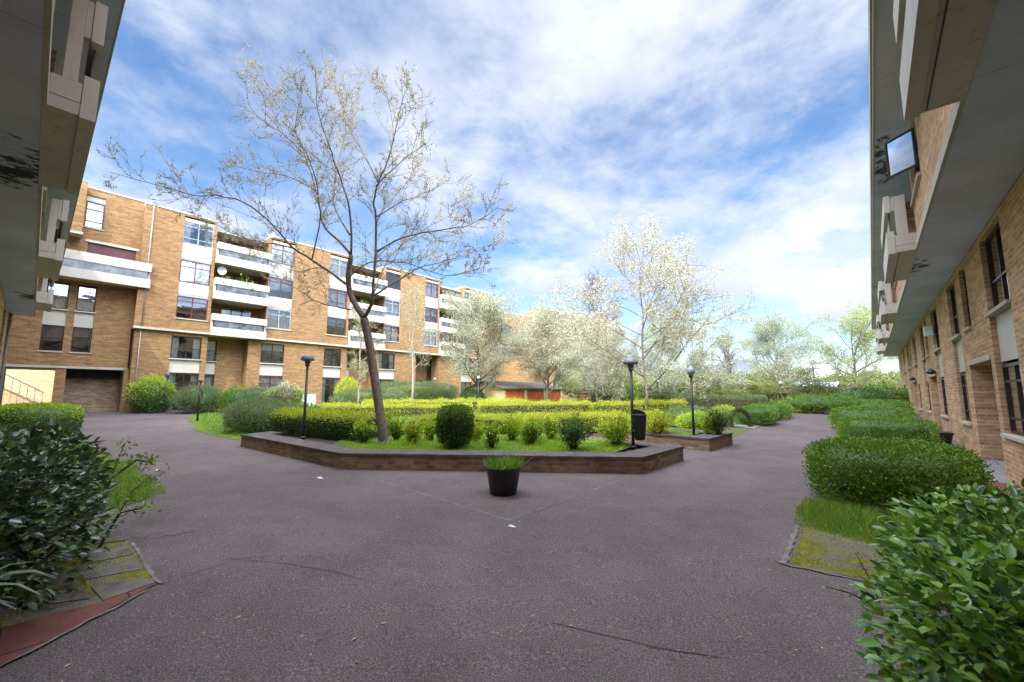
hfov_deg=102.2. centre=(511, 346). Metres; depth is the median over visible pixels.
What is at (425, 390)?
hedge
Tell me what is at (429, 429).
bush
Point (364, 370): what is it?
birch tree
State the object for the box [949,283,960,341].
window
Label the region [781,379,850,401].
thicket
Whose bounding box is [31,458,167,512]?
grass
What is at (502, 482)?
flower pot
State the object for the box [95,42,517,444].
blossom tree
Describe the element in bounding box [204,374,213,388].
window
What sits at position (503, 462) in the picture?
potted plant
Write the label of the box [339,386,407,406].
clipped hedge
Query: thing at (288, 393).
shrub
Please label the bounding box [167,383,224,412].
round bush
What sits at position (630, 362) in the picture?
lamp post
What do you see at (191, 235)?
window
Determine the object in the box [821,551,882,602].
bramble shoot
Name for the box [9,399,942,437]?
ground
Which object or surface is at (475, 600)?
fallen petals
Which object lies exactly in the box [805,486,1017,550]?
lawn
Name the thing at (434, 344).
window
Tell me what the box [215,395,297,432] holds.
round bush
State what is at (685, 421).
round bush
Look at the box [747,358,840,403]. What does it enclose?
spreading tree
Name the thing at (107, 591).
broken paving
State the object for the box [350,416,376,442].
bush
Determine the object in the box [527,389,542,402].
garage door
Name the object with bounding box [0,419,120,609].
glossy shrub
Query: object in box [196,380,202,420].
lamp post
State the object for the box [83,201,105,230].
window
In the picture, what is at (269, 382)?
window
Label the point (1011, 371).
window
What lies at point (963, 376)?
window
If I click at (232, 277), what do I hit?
window
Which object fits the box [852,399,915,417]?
box hedge
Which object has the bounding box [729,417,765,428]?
lawn path
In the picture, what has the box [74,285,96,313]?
window
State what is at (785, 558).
path edging
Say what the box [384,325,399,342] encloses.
window
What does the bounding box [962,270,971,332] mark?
window
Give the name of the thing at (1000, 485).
red paving
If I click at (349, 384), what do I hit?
shrub
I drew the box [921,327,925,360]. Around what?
window
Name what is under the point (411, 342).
birch tree
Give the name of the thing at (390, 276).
window
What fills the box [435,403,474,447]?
round bush
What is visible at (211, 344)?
window
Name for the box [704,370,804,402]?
thicket
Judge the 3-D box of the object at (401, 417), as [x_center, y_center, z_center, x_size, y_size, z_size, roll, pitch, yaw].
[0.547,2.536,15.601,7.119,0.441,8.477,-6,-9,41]
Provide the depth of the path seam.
5.72 m
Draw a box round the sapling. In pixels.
[70,436,172,550]
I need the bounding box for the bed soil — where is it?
[279,418,698,451]
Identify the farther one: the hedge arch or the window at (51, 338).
the window at (51, 338)
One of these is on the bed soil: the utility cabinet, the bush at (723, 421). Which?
the bush at (723, 421)
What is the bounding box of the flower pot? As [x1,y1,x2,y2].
[485,465,520,495]
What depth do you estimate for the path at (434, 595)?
3.46 m
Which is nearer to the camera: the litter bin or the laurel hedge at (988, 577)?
the laurel hedge at (988, 577)
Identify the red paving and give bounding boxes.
[0,584,153,666]
[989,482,1023,506]
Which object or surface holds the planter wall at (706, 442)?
on the path at (434, 595)
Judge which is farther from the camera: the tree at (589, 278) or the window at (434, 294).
the window at (434, 294)
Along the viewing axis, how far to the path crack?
2.79 m
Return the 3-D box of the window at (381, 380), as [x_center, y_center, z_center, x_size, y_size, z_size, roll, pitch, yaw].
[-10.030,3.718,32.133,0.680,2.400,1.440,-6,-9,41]
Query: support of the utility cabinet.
on the lawn at (192, 419)
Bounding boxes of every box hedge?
[0,401,85,439]
[732,405,779,425]
[745,402,793,419]
[801,434,997,518]
[826,405,917,431]
[835,416,945,443]
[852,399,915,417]
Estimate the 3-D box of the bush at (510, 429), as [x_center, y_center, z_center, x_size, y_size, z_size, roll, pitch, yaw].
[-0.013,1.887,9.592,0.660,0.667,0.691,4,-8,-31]
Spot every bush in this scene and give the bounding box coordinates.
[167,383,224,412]
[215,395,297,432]
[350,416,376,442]
[386,414,409,439]
[399,415,425,443]
[422,417,436,440]
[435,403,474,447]
[470,420,485,441]
[479,420,499,447]
[497,414,522,439]
[514,416,547,444]
[541,413,560,439]
[555,412,593,449]
[594,412,631,445]
[629,406,681,433]
[663,404,710,426]
[674,410,709,429]
[695,414,718,433]
[701,406,734,434]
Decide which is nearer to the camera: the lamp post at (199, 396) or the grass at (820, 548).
the grass at (820, 548)
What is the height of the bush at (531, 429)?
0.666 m
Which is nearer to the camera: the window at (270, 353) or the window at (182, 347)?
the window at (182, 347)
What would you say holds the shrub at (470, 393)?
on the lawn at (192, 419)
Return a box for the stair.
[1,374,43,411]
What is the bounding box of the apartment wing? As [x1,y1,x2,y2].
[0,181,151,412]
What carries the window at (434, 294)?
in the apartment block at (195, 319)
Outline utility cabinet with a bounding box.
[302,394,316,406]
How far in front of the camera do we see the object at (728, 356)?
36.26 m
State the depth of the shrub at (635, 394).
24.30 m
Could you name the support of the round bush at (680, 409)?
on the lawn at (192, 419)
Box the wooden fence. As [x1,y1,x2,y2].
[577,390,636,400]
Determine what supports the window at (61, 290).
in the apartment wing
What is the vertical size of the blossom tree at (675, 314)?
9.989 m
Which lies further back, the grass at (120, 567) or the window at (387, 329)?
the window at (387, 329)
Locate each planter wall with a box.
[240,431,683,473]
[625,425,732,450]
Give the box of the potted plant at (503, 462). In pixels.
[478,448,532,470]
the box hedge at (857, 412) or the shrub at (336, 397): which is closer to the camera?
the box hedge at (857, 412)
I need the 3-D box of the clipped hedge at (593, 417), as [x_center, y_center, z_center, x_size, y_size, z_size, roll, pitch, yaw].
[1.837,2.036,11.502,3.078,0.713,0.915,2,-7,-19]
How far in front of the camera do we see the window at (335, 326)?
29.56 m
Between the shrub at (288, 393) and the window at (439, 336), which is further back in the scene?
the window at (439, 336)
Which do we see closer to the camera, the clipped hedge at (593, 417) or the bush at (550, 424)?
the bush at (550, 424)
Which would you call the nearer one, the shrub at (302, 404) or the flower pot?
the flower pot
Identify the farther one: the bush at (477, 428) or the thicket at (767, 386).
the thicket at (767, 386)
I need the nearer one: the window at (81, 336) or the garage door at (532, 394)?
the window at (81, 336)
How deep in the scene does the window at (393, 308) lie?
32.96 m
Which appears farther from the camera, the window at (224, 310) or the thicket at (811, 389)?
the thicket at (811, 389)
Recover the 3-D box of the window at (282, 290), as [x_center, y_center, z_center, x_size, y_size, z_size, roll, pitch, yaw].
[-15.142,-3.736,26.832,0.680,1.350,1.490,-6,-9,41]
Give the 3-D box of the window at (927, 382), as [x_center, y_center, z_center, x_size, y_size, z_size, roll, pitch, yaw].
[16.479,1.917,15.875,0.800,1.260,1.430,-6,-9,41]
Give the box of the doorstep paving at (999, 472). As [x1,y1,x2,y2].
[953,456,1017,484]
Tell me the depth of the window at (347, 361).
30.82 m
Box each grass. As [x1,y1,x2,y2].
[2,550,128,624]
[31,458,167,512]
[199,409,273,435]
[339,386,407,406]
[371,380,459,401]
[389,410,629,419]
[629,427,699,434]
[789,522,942,579]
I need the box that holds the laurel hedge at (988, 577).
[848,479,1023,681]
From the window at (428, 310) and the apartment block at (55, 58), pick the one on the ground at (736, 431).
the apartment block at (55, 58)
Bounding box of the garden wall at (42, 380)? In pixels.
[4,369,54,403]
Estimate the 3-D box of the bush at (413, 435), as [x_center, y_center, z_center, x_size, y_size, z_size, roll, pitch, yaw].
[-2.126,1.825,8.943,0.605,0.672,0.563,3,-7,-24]
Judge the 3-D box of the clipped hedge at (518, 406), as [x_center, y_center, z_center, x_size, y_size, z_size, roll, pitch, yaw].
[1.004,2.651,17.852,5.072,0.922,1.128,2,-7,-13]
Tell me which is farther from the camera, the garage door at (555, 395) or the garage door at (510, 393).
the garage door at (555, 395)
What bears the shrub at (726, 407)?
on the lawn at (192, 419)
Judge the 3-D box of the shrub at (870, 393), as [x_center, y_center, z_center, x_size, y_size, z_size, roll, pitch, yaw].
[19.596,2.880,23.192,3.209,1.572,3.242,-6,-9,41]
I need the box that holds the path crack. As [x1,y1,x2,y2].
[138,453,802,656]
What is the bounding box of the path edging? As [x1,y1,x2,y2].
[0,506,864,665]
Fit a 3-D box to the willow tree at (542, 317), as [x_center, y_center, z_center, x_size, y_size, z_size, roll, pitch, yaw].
[2.468,-0.128,27.895,7.414,8.305,7.734,-1,-7,6]
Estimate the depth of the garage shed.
29.43 m
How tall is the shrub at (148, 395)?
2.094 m
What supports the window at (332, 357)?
in the apartment block at (195, 319)
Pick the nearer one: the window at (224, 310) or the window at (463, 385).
the window at (224, 310)
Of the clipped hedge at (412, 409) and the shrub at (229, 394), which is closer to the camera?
the clipped hedge at (412, 409)
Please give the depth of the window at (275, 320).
26.45 m
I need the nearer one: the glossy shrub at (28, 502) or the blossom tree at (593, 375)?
the glossy shrub at (28, 502)
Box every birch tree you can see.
[343,300,384,403]
[389,279,435,401]
[619,318,688,393]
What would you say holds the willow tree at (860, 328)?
on the ground at (736, 431)
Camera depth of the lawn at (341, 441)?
8.76 m
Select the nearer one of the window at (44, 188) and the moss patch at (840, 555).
the moss patch at (840, 555)
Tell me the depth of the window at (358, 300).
32.72 m
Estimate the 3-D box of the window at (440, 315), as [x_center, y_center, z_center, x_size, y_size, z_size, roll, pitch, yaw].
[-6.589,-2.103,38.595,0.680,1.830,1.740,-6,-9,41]
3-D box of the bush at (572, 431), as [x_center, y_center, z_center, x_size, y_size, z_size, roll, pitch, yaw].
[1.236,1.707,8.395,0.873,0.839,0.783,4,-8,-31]
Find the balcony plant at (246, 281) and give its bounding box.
[237,273,253,294]
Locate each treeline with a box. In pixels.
[624,364,737,376]
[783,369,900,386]
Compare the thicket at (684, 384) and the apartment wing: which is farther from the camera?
the thicket at (684, 384)
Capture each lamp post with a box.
[162,372,169,412]
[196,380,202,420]
[300,355,314,439]
[623,357,637,448]
[686,367,694,434]
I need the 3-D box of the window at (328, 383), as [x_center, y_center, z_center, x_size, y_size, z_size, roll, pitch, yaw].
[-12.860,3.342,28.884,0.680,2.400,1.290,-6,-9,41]
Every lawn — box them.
[188,399,794,439]
[334,412,690,451]
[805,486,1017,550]
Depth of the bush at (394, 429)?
9.45 m
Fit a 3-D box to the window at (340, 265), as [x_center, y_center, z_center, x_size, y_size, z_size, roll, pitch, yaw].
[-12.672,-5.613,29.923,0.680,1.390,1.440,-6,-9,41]
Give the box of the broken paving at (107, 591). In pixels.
[31,525,153,603]
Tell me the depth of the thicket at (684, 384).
30.53 m
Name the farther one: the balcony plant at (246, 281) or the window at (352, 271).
the window at (352, 271)
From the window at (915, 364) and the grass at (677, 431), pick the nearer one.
the grass at (677, 431)
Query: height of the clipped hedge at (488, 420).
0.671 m
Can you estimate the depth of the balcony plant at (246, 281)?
24.91 m
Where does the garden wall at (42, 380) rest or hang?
on the ground at (736, 431)
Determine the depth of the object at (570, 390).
37.80 m
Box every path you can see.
[0,409,1016,681]
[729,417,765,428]
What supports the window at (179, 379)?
in the apartment block at (195, 319)
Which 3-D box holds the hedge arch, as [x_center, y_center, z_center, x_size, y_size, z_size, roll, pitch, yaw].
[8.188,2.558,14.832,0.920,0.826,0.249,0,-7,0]
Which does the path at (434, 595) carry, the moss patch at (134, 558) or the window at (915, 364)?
the moss patch at (134, 558)
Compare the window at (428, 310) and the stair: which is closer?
the stair
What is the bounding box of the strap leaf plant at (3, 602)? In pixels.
[0,561,55,609]
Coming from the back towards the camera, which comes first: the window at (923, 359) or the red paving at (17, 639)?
the window at (923, 359)
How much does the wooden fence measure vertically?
1.050 m
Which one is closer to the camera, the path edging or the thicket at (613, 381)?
the path edging
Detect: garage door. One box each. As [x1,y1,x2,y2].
[506,389,523,399]
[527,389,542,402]
[545,390,559,401]
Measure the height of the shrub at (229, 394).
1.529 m
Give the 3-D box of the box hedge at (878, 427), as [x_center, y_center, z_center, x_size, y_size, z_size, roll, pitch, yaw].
[10.086,2.259,11.180,2.175,0.747,2.282,-6,-9,41]
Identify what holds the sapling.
on the moss patch at (134, 558)
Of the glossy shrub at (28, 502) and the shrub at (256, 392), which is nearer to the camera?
the glossy shrub at (28, 502)
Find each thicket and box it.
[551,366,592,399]
[582,371,640,394]
[622,369,676,394]
[652,363,728,395]
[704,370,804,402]
[721,368,759,380]
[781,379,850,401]
[845,383,908,400]
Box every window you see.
[37,324,64,352]
[42,187,46,212]
[46,282,69,310]
[69,327,92,353]
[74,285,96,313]
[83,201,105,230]
[165,372,198,410]
[169,335,201,360]
[174,295,207,321]
[179,259,210,285]
[183,220,213,248]
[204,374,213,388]
[206,340,216,361]
[221,306,251,317]
[224,274,254,283]
[227,241,254,249]
[258,375,281,390]
[259,343,283,364]
[266,308,291,330]
[268,276,292,299]
[271,242,294,266]
[321,377,339,403]
[323,348,341,367]
[326,317,346,336]
[328,288,346,307]
[330,257,347,277]
[346,352,349,368]
[350,324,362,340]
[352,271,371,283]
[352,298,370,311]
[378,353,394,369]
[379,379,393,387]
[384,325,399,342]
[385,299,399,316]
[386,271,400,289]
[424,331,437,346]
[425,281,437,298]
[425,307,437,322]
[439,314,450,318]
[439,336,450,349]
[461,382,470,397]
[464,337,473,350]
[465,291,473,303]
[502,325,510,336]
[910,136,920,207]
[913,337,917,365]
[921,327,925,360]
[926,382,931,412]
[932,308,940,352]
[940,378,948,418]
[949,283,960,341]
[959,372,971,425]
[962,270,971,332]
[984,222,1010,317]
[1000,361,1023,443]
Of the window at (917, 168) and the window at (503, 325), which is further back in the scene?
the window at (503, 325)
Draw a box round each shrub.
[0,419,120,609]
[121,374,179,412]
[214,384,250,410]
[235,385,272,404]
[259,379,309,404]
[290,401,324,409]
[329,389,360,403]
[332,376,361,392]
[458,388,487,401]
[623,373,639,400]
[712,404,737,419]
[774,393,867,413]
[831,385,897,402]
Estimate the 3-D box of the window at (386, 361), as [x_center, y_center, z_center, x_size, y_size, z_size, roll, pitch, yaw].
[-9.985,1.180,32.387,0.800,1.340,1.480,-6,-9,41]
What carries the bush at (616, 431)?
on the bed soil
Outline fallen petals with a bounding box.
[59,455,836,681]
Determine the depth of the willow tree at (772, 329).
36.33 m
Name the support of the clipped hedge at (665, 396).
on the lawn at (192, 419)
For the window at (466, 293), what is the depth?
39.38 m
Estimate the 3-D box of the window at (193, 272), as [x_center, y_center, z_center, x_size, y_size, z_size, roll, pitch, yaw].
[-18.070,-4.125,23.471,0.680,1.350,1.440,-6,-9,41]
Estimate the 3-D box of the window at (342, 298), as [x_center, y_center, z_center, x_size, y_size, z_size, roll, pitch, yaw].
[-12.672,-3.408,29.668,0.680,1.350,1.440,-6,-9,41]
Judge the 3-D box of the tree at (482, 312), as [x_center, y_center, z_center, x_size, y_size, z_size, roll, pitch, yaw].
[-2.043,-0.270,28.369,7.238,8.676,9.752,-2,-7,14]
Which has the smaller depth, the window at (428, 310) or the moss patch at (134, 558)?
the moss patch at (134, 558)
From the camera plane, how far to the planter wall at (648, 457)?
7.62 m
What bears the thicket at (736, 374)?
on the lawn at (192, 419)
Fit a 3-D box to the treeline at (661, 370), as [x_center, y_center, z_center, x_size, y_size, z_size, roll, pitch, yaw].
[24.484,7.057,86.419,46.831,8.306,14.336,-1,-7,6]
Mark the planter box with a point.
(948, 436)
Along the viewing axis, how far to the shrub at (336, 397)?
24.39 m
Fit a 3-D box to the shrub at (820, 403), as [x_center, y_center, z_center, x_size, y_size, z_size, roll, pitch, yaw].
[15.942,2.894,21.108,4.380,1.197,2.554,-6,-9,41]
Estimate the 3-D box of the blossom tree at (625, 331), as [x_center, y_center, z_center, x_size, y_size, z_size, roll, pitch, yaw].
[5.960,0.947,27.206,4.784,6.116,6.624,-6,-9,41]
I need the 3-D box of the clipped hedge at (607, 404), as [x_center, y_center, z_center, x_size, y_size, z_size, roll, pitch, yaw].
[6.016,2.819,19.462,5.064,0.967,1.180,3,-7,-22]
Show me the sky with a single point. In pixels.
(743, 125)
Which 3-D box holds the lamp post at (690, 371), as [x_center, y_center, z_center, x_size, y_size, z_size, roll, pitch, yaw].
[4.535,1.437,10.393,0.210,1.847,0.210,-6,-9,41]
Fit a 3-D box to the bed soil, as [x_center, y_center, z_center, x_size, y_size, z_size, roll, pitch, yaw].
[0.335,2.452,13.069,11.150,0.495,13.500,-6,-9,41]
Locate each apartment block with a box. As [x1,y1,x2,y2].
[0,0,125,400]
[125,202,492,411]
[491,310,610,398]
[868,0,1023,488]
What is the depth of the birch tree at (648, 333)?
27.35 m
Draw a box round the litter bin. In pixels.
[632,409,646,440]
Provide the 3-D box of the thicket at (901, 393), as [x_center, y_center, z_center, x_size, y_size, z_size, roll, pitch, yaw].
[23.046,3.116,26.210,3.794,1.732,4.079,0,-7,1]
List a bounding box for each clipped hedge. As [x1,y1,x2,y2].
[268,404,392,440]
[320,400,473,418]
[361,395,520,410]
[417,409,523,434]
[476,397,592,413]
[523,406,630,433]
[587,390,690,405]
[591,396,687,413]
[672,391,768,410]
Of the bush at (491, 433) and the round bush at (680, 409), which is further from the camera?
the round bush at (680, 409)
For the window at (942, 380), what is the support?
in the apartment block at (946, 117)
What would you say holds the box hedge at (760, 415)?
on the lawn at (192, 419)
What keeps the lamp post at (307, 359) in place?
on the bed soil
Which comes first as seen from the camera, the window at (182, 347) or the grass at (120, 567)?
the grass at (120, 567)
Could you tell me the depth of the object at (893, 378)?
75.75 m
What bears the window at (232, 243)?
in the apartment block at (195, 319)
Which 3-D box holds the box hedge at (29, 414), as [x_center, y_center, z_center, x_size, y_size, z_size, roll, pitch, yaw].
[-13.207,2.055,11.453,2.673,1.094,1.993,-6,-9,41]
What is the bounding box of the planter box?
[927,431,953,444]
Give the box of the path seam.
[357,473,631,519]
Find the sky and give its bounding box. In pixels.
[42,0,899,382]
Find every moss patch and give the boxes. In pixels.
[0,512,155,627]
[789,524,966,591]
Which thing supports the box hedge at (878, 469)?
on the lawn at (853, 501)
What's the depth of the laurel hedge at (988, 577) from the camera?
1.93 m
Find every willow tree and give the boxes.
[493,286,602,400]
[730,300,826,400]
[796,298,897,388]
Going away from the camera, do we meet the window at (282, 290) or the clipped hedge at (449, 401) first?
the clipped hedge at (449, 401)
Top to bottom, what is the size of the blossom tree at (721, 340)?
6.601 m
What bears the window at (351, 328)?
in the apartment block at (195, 319)
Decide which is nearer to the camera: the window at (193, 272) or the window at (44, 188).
the window at (44, 188)
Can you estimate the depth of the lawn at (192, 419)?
14.17 m
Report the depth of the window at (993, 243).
6.89 m
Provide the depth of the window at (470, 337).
39.46 m
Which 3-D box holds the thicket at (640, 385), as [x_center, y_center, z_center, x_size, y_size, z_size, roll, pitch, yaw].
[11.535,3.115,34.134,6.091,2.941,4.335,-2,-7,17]
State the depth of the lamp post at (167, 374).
20.44 m
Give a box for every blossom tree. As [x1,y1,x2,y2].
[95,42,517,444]
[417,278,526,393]
[541,212,758,412]
[547,326,641,403]
[552,313,641,394]
[639,297,762,397]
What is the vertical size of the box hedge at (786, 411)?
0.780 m
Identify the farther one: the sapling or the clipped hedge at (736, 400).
the clipped hedge at (736, 400)
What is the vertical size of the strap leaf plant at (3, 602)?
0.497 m
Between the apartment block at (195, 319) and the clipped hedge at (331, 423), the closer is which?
the clipped hedge at (331, 423)
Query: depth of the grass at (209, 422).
15.09 m
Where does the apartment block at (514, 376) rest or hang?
on the ground at (736, 431)
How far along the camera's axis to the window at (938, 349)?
13.35 m
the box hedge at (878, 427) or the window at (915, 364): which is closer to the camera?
the box hedge at (878, 427)
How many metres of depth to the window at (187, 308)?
23.24 m
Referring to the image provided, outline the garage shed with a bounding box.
[463,380,564,402]
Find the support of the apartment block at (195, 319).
on the ground at (736, 431)
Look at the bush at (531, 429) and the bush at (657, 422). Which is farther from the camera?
the bush at (657, 422)
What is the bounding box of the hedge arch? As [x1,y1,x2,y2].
[728,406,752,426]
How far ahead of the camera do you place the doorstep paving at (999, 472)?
7.62 m
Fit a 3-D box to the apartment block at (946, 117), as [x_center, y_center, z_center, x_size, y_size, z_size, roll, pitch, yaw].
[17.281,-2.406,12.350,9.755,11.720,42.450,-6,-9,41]
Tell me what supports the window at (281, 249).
in the apartment block at (195, 319)

